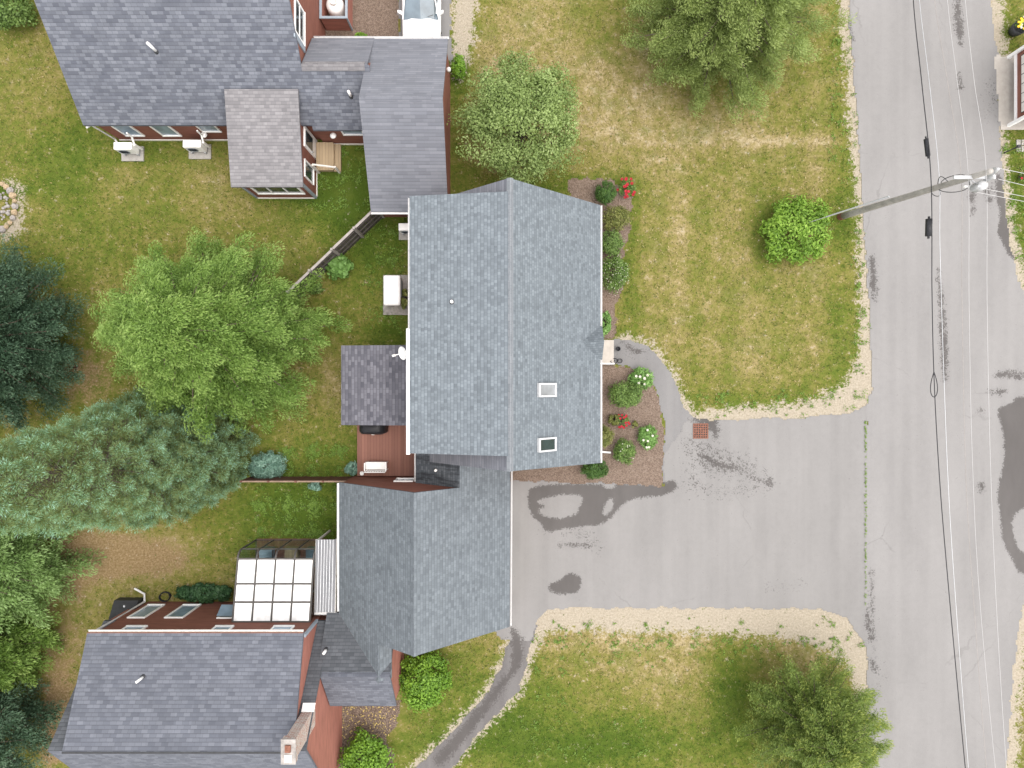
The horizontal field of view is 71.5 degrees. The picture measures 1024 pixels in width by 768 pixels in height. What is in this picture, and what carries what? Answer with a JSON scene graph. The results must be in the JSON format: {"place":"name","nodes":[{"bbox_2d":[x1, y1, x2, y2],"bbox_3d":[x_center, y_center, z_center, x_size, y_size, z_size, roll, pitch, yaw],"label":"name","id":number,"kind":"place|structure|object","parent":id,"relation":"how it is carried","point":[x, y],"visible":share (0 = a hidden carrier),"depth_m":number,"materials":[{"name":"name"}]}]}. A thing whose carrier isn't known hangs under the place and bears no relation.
{"place":"outdoors","nodes":[
{"label":"outdoors","id":0,"kind":"place"},
{"bbox_2d":[397,0,452,61],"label":"driveway","id":1,"kind":"structure","parent":0,"point":[445,21],"depth_m":33.99,"materials":[{"name":"concrete"}]},
{"bbox_2d":[397,0,443,35],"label":"car","id":2,"kind":"object","parent":1,"relation":"on","point":[421,17],"visible":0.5,"depth_m":33.02,"materials":[{"name":"white paint"}]},
{"bbox_2d":[416,625,537,767],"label":"side path","id":3,"kind":"structure","parent":0,"point":[449,751],"depth_m":33.99,"materials":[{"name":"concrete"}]},
{"bbox_2d":[0,0,1023,767],"bbox_3d":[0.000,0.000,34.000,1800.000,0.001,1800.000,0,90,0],"label":"ground","id":4,"kind":"structure","parent":0,"point":[154,562],"depth_m":34.00,"materials":[{"name":"green plant"}]},
{"bbox_2d":[0,182,18,232],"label":"fire pit","id":5,"kind":"object","parent":4,"relation":"on","point":[11,193],"visible":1,"depth_m":33.90,"materials":[{"name":"beige stone"}]},
{"bbox_2d":[0,0,39,30],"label":"shrub","id":6,"kind":"object","parent":4,"relation":"on","point":[10,15],"visible":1,"depth_m":32.92,"materials":[{"name":"green plant"}]},
{"bbox_2d":[0,575,64,700],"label":"hemlock tree","id":7,"kind":"object","parent":4,"relation":"on","point":[14,654],"visible":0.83,"depth_m":32.26,"materials":[{"name":"green plant"}]},
{"bbox_2d":[0,676,67,767],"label":"spruce tree","id":8,"kind":"object","parent":4,"relation":"on","point":[18,722],"visible":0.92,"depth_m":32.43,"materials":[{"name":"green plant"}]},
{"bbox_2d":[0,233,89,433],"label":"spruce tree","id":9,"kind":"object","parent":4,"relation":"on","point":[22,346],"visible":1,"depth_m":31.19,"materials":[{"name":"green plant"}]},
{"bbox_2d":[0,491,106,633],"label":"hemlock tree","id":10,"kind":"object","parent":4,"relation":"on","point":[25,564],"visible":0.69,"depth_m":31.47,"materials":[{"name":"green plant"}]},
{"bbox_2d":[0,386,248,539],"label":"pine tree","id":11,"kind":"object","parent":4,"relation":"on","point":[71,483],"visible":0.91,"depth_m":26.27,"materials":[{"name":"green plant"}]},
{"bbox_2d":[108,597,143,619],"bbox_3d":[-18.185,10.800,33.375,1.130,1.250,1.200,0,90,0],"label":"bulkhead","id":12,"kind":"object","parent":4,"relation":"on","point":[121,605],"visible":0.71,"depth_m":33.40,"materials":[{"name":"metal"}]},
{"bbox_2d":[114,132,143,160],"bbox_3d":[-18.073,-11.062,33.197,1.115,1.600,0.844,0,90,0],"label":"heat pump","id":13,"kind":"object","parent":4,"relation":"on","point":[130,151],"visible":1,"depth_m":33.38,"materials":[{"name":"metal"}]},
{"bbox_2d":[159,591,170,601],"bbox_3d":[-16.545,10.138,33.892,0.569,0.194,0.483,0,90,0],"label":"hose coil","id":14,"kind":"object","parent":4,"relation":"on","point":[169,594],"visible":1,"depth_m":33.85,"materials":[{"name":"black plastic"}]},
{"bbox_2d":[120,396,261,507],"bbox_3d":[-14.673,3.240,30.905,5.238,7.268,5.148,25,90,0],"label":"pine tree","id":15,"kind":"object","parent":4,"relation":"on","point":[244,463],"visible":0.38,"depth_m":31.07,"materials":[{"name":"green plant"}]},
{"bbox_2d":[183,130,210,158],"bbox_3d":[-14.863,-11.162,33.197,1.115,1.600,0.844,0,90,0],"label":"heat pump","id":16,"kind":"object","parent":4,"relation":"on","point":[198,149],"visible":1,"depth_m":33.40,"materials":[{"name":"metal"}]},
{"bbox_2d":[174,582,232,603],"bbox_3d":[-14.618,9.922,33.622,2.768,0.796,1.079,0,90,0],"label":"shrub","id":17,"kind":"object","parent":4,"relation":"on","point":[213,592],"visible":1,"depth_m":33.47,"materials":[{"name":"green plant"}]},
{"bbox_2d":[88,226,352,443],"bbox_3d":[-12.580,-2.231,29.674,10.890,8.657,9.468,0,90,0],"label":"larch tree","id":18,"kind":"object","parent":4,"relation":"on","point":[192,329],"visible":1,"depth_m":28.44,"materials":[{"name":"green plant"}]},
{"bbox_2d":[48,530,403,767],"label":"house","id":19,"kind":"structure","parent":4,"relation":"on","point":[269,666],"depth_m":28.95,"materials":[{"name":"grey"}]},
{"bbox_2d":[122,625,147,628],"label":"window","id":20,"kind":"structure","parent":19,"relation":"in","point":[127,626],"depth_m":30.33,"materials":[{"name":"white paint"}]},
{"bbox_2d":[127,604,164,617],"bbox_3d":[-16.700,10.388,32.485,0.800,1.870,0.125,0,90,0],"label":"window","id":21,"kind":"structure","parent":19,"relation":"in","point":[147,610],"depth_m":32.44,"materials":[{"name":"clear glass"}]},
{"bbox_2d":[164,604,200,617],"bbox_3d":[-15.025,10.388,32.485,0.850,1.870,0.125,0,90,0],"label":"window","id":22,"kind":"structure","parent":19,"relation":"in","point":[182,611],"depth_m":32.44,"materials":[{"name":"clear glass"}]},
{"bbox_2d":[212,625,233,628],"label":"window","id":23,"kind":"structure","parent":19,"relation":"in","point":[216,626],"depth_m":30.31,"materials":[{"name":"white paint"}]},
{"bbox_2d":[216,605,232,618],"bbox_3d":[-12.725,10.200,32.010,0.750,1.020,0.500,0,90,0],"label":"window","id":24,"kind":"structure","parent":19,"relation":"in","point":[225,611],"depth_m":31.72,"materials":[{"name":"blue glass"}]},
{"bbox_2d":[271,625,294,628],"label":"window","id":25,"kind":"structure","parent":19,"relation":"in","point":[274,626],"depth_m":30.32,"materials":[{"name":"white paint"}]},
{"bbox_2d":[34,0,450,216],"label":"house","id":26,"kind":"structure","parent":4,"relation":"on","point":[271,92],"depth_m":30.29,"materials":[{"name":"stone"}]},
{"bbox_2d":[111,126,144,136],"bbox_3d":[-17.685,-11.677,32.585,0.890,1.670,0.125,0,90,0],"label":"window","id":27,"kind":"structure","parent":26,"relation":"in","point":[131,130],"depth_m":32.76,"materials":[{"name":"glass"}]},
{"bbox_2d":[149,126,181,136],"bbox_3d":[-15.950,-11.677,32.585,0.900,1.670,0.125,0,90,0],"label":"window","id":28,"kind":"structure","parent":26,"relation":"in","point":[166,131],"depth_m":32.86,"materials":[{"name":"grey glass"}]},
{"bbox_2d":[196,126,221,132],"bbox_3d":[-13.850,-11.677,32.335,0.900,1.070,0.125,0,90,0],"label":"window","id":29,"kind":"structure","parent":26,"relation":"in","point":[205,129],"depth_m":32.60,"materials":[{"name":"glass"}]},
{"bbox_2d":[251,188,304,194],"bbox_3d":[-10.750,-8.908,32.410,2.200,1.620,0.125,0,90,0],"label":"window","id":30,"kind":"structure","parent":26,"relation":"in","point":[260,191],"depth_m":32.87,"materials":[{"name":"white paint"}]},
{"bbox_2d":[294,0,305,46],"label":"window","id":31,"kind":"structure","parent":26,"relation":"in","point":[299,14],"depth_m":29.92,"materials":[{"name":"white paint"}]},
{"bbox_2d":[304,159,314,184],"bbox_3d":[-9.338,-9.730,32.675,0.125,1.450,0.800,0,90,0],"label":"window","id":32,"kind":"structure","parent":26,"relation":"in","point":[309,172],"depth_m":32.76,"materials":[{"name":"white paint"}]},
{"bbox_2d":[303,126,316,159],"bbox_3d":[-9.300,-11.140,32.880,0.200,2.000,0.920,0,90,0],"label":"door","id":33,"kind":"structure","parent":26,"relation":"in","point":[309,141],"depth_m":32.52,"materials":[{"name":"white paint"}]},
{"bbox_2d":[341,131,362,135],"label":"window","id":34,"kind":"structure","parent":26,"relation":"in","point":[345,133],"depth_m":32.53,"materials":[{"name":"white paint"}]},
{"bbox_2d":[247,450,287,482],"bbox_3d":[-11.530,3.887,33.465,1.961,1.094,1.576,0,90,0],"label":"dwarf spruce","id":35,"kind":"object","parent":4,"relation":"on","point":[257,463],"visible":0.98,"depth_m":33.24,"materials":[{"name":"green plant"}]},
{"bbox_2d":[240,476,351,482],"bbox_3d":[-9.851,4.438,33.160,5.063,1.680,0.090,0,90,0],"label":"fence","id":36,"kind":"object","parent":4,"relation":"on","point":[304,479],"visible":0.86,"depth_m":32.90,"materials":[{"name":"brown wood"}]},
{"bbox_2d":[307,482,321,490],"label":"shrub","id":37,"kind":"object","parent":4,"relation":"on","point":[314,486],"visible":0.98,"depth_m":33.63,"materials":[{"name":"green plant"}]},
{"bbox_2d":[309,282,324,294],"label":"shrub","id":38,"kind":"object","parent":4,"relation":"on","point":[319,290],"visible":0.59,"depth_m":33.65,"materials":[{"name":"green plant"}]},
{"bbox_2d":[311,142,341,173],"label":"wooden steps","id":39,"kind":"structure","parent":4,"relation":"on","point":[328,156],"depth_m":33.58,"materials":[{"name":"beige wood"}]},
{"bbox_2d":[286,211,384,295],"bbox_3d":[-8.129,-6.073,33.000,5.703,2.000,0.156,-44,90,0],"label":"fence","id":40,"kind":"object","parent":4,"relation":"on","point":[357,233],"visible":0.74,"depth_m":32.75,"materials":[{"name":"grey wood"}]},
{"bbox_2d":[325,251,353,280],"bbox_3d":[-8.244,-5.522,33.513,1.441,0.993,1.358,44,90,0],"label":"hosta","id":41,"kind":"object","parent":4,"relation":"on","point":[341,265],"visible":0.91,"depth_m":33.29,"materials":[{"name":"green plant"}]},
{"bbox_2d":[344,460,356,475],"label":"shrub","id":42,"kind":"object","parent":4,"relation":"on","point":[349,468],"visible":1,"depth_m":33.57,"materials":[{"name":"green plant"}]},
{"bbox_2d":[325,0,398,35],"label":"mulch bed","id":43,"kind":"object","parent":4,"relation":"on","point":[375,17],"visible":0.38,"depth_m":33.99,"materials":[{"name":"wood"}]},
{"bbox_2d":[319,0,352,30],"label":"enclosure","id":44,"kind":"object","parent":43,"relation":"on","point":[338,23],"visible":1,"depth_m":33.33,"materials":[{"name":"red brick"}]},
{"bbox_2d":[326,0,344,15],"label":"gas tank","id":45,"kind":"object","parent":44,"relation":"in","point":[335,7],"visible":0.8,"depth_m":32.97,"materials":[{"name":"white paint"}]},
{"bbox_2d":[354,32,366,35],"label":"shrub","id":46,"kind":"object","parent":43,"relation":"on","point":[360,34],"visible":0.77,"depth_m":33.61,"materials":[{"name":"green plant"}]},
{"bbox_2d":[338,700,400,767],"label":"mulch bed","id":47,"kind":"object","parent":4,"relation":"on","point":[391,712],"visible":0.4,"depth_m":33.99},
{"bbox_2d":[337,727,396,767],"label":"bright shrub","id":48,"kind":"object","parent":47,"relation":"on","point":[375,750],"visible":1,"depth_m":32.79,"materials":[{"name":"green plant"}]},
{"bbox_2d":[342,706,395,738],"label":"fallen leaves","id":49,"kind":"object","parent":47,"relation":"on","point":[369,718],"visible":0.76,"depth_m":33.97,"materials":[{"name":"brown plant"}]},
{"bbox_2d":[357,425,413,475],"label":"deck","id":50,"kind":"structure","parent":4,"relation":"on","point":[389,446],"depth_m":33.55,"materials":[{"name":"brown wood"}]},
{"bbox_2d":[359,425,387,434],"bbox_3d":[-6.450,2.008,33.035,1.262,1.020,0.724,0,90,0],"label":"grill","id":51,"kind":"object","parent":50,"relation":"on","point":[374,429],"visible":0.59,"depth_m":32.56,"materials":[{"name":"black metal"}]},
{"bbox_2d":[364,461,387,472],"bbox_3d":[-6.330,3.850,33.110,1.030,0.880,0.460,0,90,0],"label":"patio bench","id":52,"kind":"object","parent":50,"relation":"on","point":[375,466],"visible":1,"depth_m":33.02,"materials":[{"name":"white paint"}]},
{"bbox_2d":[383,275,407,314],"bbox_3d":[-5.117,-4.250,33.548,2.065,0.896,1.900,0,90,0],"label":"generator","id":53,"kind":"object","parent":4,"relation":"on","point":[394,286],"visible":0.85,"depth_m":33.12,"materials":[{"name":"metal"}]},
{"bbox_2d":[399,223,407,239],"bbox_3d":[-4.843,-7.302,33.197,1.115,1.600,0.844,0,90,0],"label":"heat pump","id":54,"kind":"object","parent":4,"relation":"on","point":[403,231],"visible":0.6,"depth_m":33.18,"materials":[{"name":"metal"}]},
{"bbox_2d":[401,288,407,308],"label":"shrub","id":55,"kind":"object","parent":4,"relation":"on","point":[404,302],"visible":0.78,"depth_m":33.45,"materials":[{"name":"green plant"}]},
{"bbox_2d":[399,651,452,713],"bbox_3d":[-4.217,13.771,33.048,2.954,1.925,2.936,0,90,0],"label":"bright shrub","id":56,"kind":"object","parent":4,"relation":"on","point":[421,692],"visible":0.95,"depth_m":32.61,"materials":[{"name":"green plant"}]},
{"bbox_2d":[450,53,466,79],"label":"shrub","id":57,"kind":"object","parent":4,"relation":"on","point":[458,65],"visible":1,"depth_m":33.39,"materials":[{"name":"green plant"}]},
{"bbox_2d":[337,178,610,683],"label":"house","id":58,"kind":"structure","parent":4,"relation":"on","point":[482,384],"depth_m":29.07,"materials":[{"name":"grey"}]},
{"bbox_2d":[393,478,413,481],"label":"window","id":59,"kind":"structure","parent":58,"relation":"in","point":[397,479],"depth_m":31.87,"materials":[{"name":"white paint"}]},
{"bbox_2d":[447,46,584,184],"bbox_3d":[0.306,-11.321,31.459,6.039,5.096,6.110,-37,90,0],"label":"apple tree","id":60,"kind":"object","parent":4,"relation":"on","point":[511,96],"visible":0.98,"depth_m":30.33,"materials":[{"name":"green plant"}]},
{"bbox_2d":[510,364,664,487],"bbox_3d":[2.850,1.657,33.992,8.960,0.001,7.120,0,90,0],"label":"mulch bed","id":61,"kind":"object","parent":4,"relation":"on","point":[645,468],"visible":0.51,"depth_m":33.99,"materials":[{"name":"brown soil"}]},
{"bbox_2d":[580,460,608,479],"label":"shrub","id":62,"kind":"object","parent":61,"relation":"on","point":[590,471],"visible":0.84,"depth_m":33.27,"materials":[{"name":"green plant"}]},
{"bbox_2d":[600,424,614,448],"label":"shrub","id":63,"kind":"object","parent":61,"relation":"on","point":[606,436],"visible":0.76,"depth_m":33.30,"materials":[{"name":"green plant"}]},
{"bbox_2d":[607,414,619,424],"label":"shrub","id":64,"kind":"object","parent":61,"relation":"on","point":[614,421],"visible":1,"depth_m":33.65,"materials":[{"name":"green plant"}]},
{"bbox_2d":[618,414,629,428],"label":"rose bush","id":65,"kind":"object","parent":61,"relation":"on","point":[627,420],"visible":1,"depth_m":33.60,"materials":[{"name":"red plant"}]},
{"bbox_2d":[613,438,636,465],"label":"shrub","id":66,"kind":"object","parent":61,"relation":"on","point":[622,447],"visible":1,"depth_m":33.34,"materials":[{"name":"green plant"}]},
{"bbox_2d":[607,380,643,409],"bbox_3d":[5.324,0.509,33.429,1.758,1.161,1.415,0,90,0],"label":"shrub","id":67,"kind":"object","parent":61,"relation":"on","point":[620,392],"visible":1,"depth_m":33.16,"materials":[{"name":"green plant"}]},
{"bbox_2d":[632,420,637,427],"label":"seedling","id":68,"kind":"object","parent":61,"relation":"on","point":[635,423],"visible":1,"depth_m":33.75,"materials":[{"name":"green plant"}]},
{"bbox_2d":[627,367,654,390],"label":"lily clump","id":69,"kind":"object","parent":61,"relation":"on","point":[645,377],"visible":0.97,"depth_m":33.45,"materials":[{"name":"green plant"}]},
{"bbox_2d":[568,176,632,338],"bbox_3d":[4.234,-5.964,33.992,3.120,0.001,7.920,0,90,0],"label":"mulch bed","id":70,"kind":"object","parent":4,"relation":"on","point":[584,189],"visible":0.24,"depth_m":33.99,"materials":[{"name":"brown soil"}]},
{"bbox_2d":[594,180,616,204],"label":"boxwood","id":71,"kind":"object","parent":70,"relation":"on","point":[606,195],"visible":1,"depth_m":33.25,"materials":[{"name":"green plant"}]},
{"bbox_2d":[600,228,624,256],"bbox_3d":[4.720,-6.651,33.522,1.246,0.974,1.469,0,90,0],"label":"shrub","id":72,"kind":"object","parent":70,"relation":"on","point":[616,241],"visible":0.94,"depth_m":33.30,"materials":[{"name":"green plant"}]},
{"bbox_2d":[600,253,629,295],"bbox_3d":[4.791,-5.159,33.441,1.599,1.142,1.877,30,90,0],"label":"hydrangea","id":73,"kind":"object","parent":70,"relation":"on","point":[616,262],"visible":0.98,"depth_m":33.24,"materials":[{"name":"green plant"}]},
{"bbox_2d":[602,205,631,231],"bbox_3d":[4.908,-7.798,33.493,1.524,1.034,1.370,0,90,0],"label":"shrub","id":74,"kind":"object","parent":70,"relation":"on","point":[619,215],"visible":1,"depth_m":33.33,"materials":[{"name":"green plant"}]},
{"bbox_2d":[600,340,613,363],"bbox_3d":[4.310,-1.520,33.860,1.100,0.280,1.160,0,90,0],"label":"doorstep","id":75,"kind":"object","parent":4,"relation":"on","point":[608,353],"visible":0.49,"depth_m":33.80,"materials":[{"name":"concrete"}]},
{"bbox_2d":[617,177,636,198],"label":"rose bush","id":76,"kind":"object","parent":4,"relation":"on","point":[629,185],"visible":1,"depth_m":33.49,"materials":[{"name":"red plant"}]},
{"bbox_2d":[248,36,1023,764],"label":"weeds","id":77,"kind":"object","parent":4,"relation":"on","point":[286,504],"visible":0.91,"depth_m":33.94,"materials":[{"name":"green plant"}]},
{"bbox_2d":[620,0,857,124],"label":"deciduous tree","id":78,"kind":"object","parent":4,"relation":"on","point":[733,38],"visible":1,"depth_m":30.29,"materials":[{"name":"green plant"}]},
{"bbox_2d":[757,194,833,265],"bbox_3d":[13.232,-7.199,33.158,3.535,1.710,3.415,0,90,0],"label":"round shrub","id":79,"kind":"object","parent":4,"relation":"on","point":[777,223],"visible":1,"depth_m":32.85,"materials":[{"name":"green plant"}]},
{"bbox_2d":[732,641,894,767],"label":"deciduous tree","id":80,"kind":"object","parent":4,"relation":"on","point":[823,723],"visible":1,"depth_m":30.67,"materials":[{"name":"green plant"}]},
{"bbox_2d":[805,167,999,223],"bbox_3d":[15.001,-7.627,29.003,3.854,10.023,1.237,9,90,0],"label":"utility pole","id":81,"kind":"object","parent":4,"relation":"on","point":[978,186],"visible":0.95,"depth_m":26.89,"materials":[{"name":"grey wood"}]},
{"bbox_2d":[913,0,965,767],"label":"communication cable","id":82,"kind":"object","parent":81,"relation":"attached to","point":[928,226],"visible":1,"depth_m":27.54,"materials":[{"name":"black plastic"}]},
{"bbox_2d":[919,0,968,767],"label":"communication cable","id":83,"kind":"object","parent":81,"relation":"attached to","point":[944,387],"visible":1,"depth_m":27.64,"materials":[{"name":"metal"}]},
{"bbox_2d":[934,0,986,767],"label":"power line","id":84,"kind":"object","parent":81,"relation":"attached to","point":[963,399],"visible":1,"depth_m":26.47,"materials":[{"name":"black metal"}]},
{"bbox_2d":[947,0,994,762],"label":"power line","id":85,"kind":"object","parent":81,"relation":"attached to","point":[970,397],"visible":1,"depth_m":25.70,"materials":[{"name":"metal"}]},
{"bbox_2d":[965,0,1006,767],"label":"power line","id":86,"kind":"object","parent":81,"relation":"attached to","point":[988,399],"visible":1,"depth_m":24.91,"materials":[{"name":"metal"}]},
{"bbox_2d":[994,54,1023,129],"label":"pavement slab","id":87,"kind":"structure","parent":4,"relation":"on","point":[1004,67],"depth_m":33.98,"materials":[{"name":"concrete"}]},
{"bbox_2d":[1007,45,1023,126],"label":"mail kiosk","id":88,"kind":"object","parent":87,"relation":"on","point":[1018,54],"visible":1,"depth_m":33.37,"materials":[{"name":"white paint"}]},
{"bbox_2d":[1004,145,1020,152],"bbox_3d":[23.542,-11.046,33.490,0.130,1.021,0.120,0,90,0],"label":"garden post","id":89,"kind":"object","parent":4,"relation":"on","point":[1018,146],"visible":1,"depth_m":33.24,"materials":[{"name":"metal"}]},
{"bbox_2d":[1008,16,1023,36],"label":"planter","id":90,"kind":"object","parent":4,"relation":"on","point":[1016,28],"visible":1,"depth_m":33.54,"materials":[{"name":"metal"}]},
{"bbox_2d":[1018,172,1023,181],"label":"flower clump","id":91,"kind":"object","parent":4,"relation":"on","point":[1021,177],"visible":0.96,"depth_m":33.73,"materials":[{"name":"green plant"}]},
{"bbox_2d":[600,310,611,336],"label":"hosta","id":92,"kind":"object","parent":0,"point":[607,326],"visible":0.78,"depth_m":33.57,"materials":[{"name":"green plant"}]},
{"bbox_2d":[637,423,657,449],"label":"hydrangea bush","id":93,"kind":"object","parent":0,"point":[646,438],"visible":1,"depth_m":33.49,"materials":[{"name":"green plant"}]},
{"bbox_2d":[606,339,691,483],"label":"front path","id":94,"kind":"structure","parent":0,"point":[633,355],"depth_m":33.99,"materials":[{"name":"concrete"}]},
{"bbox_2d":[495,405,867,646],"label":"driveway","id":95,"kind":"structure","parent":0,"point":[765,513],"depth_m":33.98,"materials":[{"name":"grey asphalt"}]},
{"bbox_2d":[693,423,707,438],"bbox_3d":[9.014,2.248,33.967,0.720,0.033,0.720,0,90,0],"label":"drain grate","id":96,"kind":"object","parent":95,"relation":"on","point":[700,430],"visible":1,"depth_m":33.96,"materials":[{"name":"metal"}]},
{"bbox_2d":[848,0,1023,767],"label":"road","id":97,"kind":"structure","parent":0,"point":[911,676],"depth_m":33.98,"materials":[{"name":"grey asphalt"}]},
{"bbox_2d":[1016,140,1023,151],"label":"stepping stone","id":98,"kind":"object","parent":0,"point":[1019,142],"visible":0.77,"depth_m":33.95,"materials":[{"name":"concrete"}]}
]}

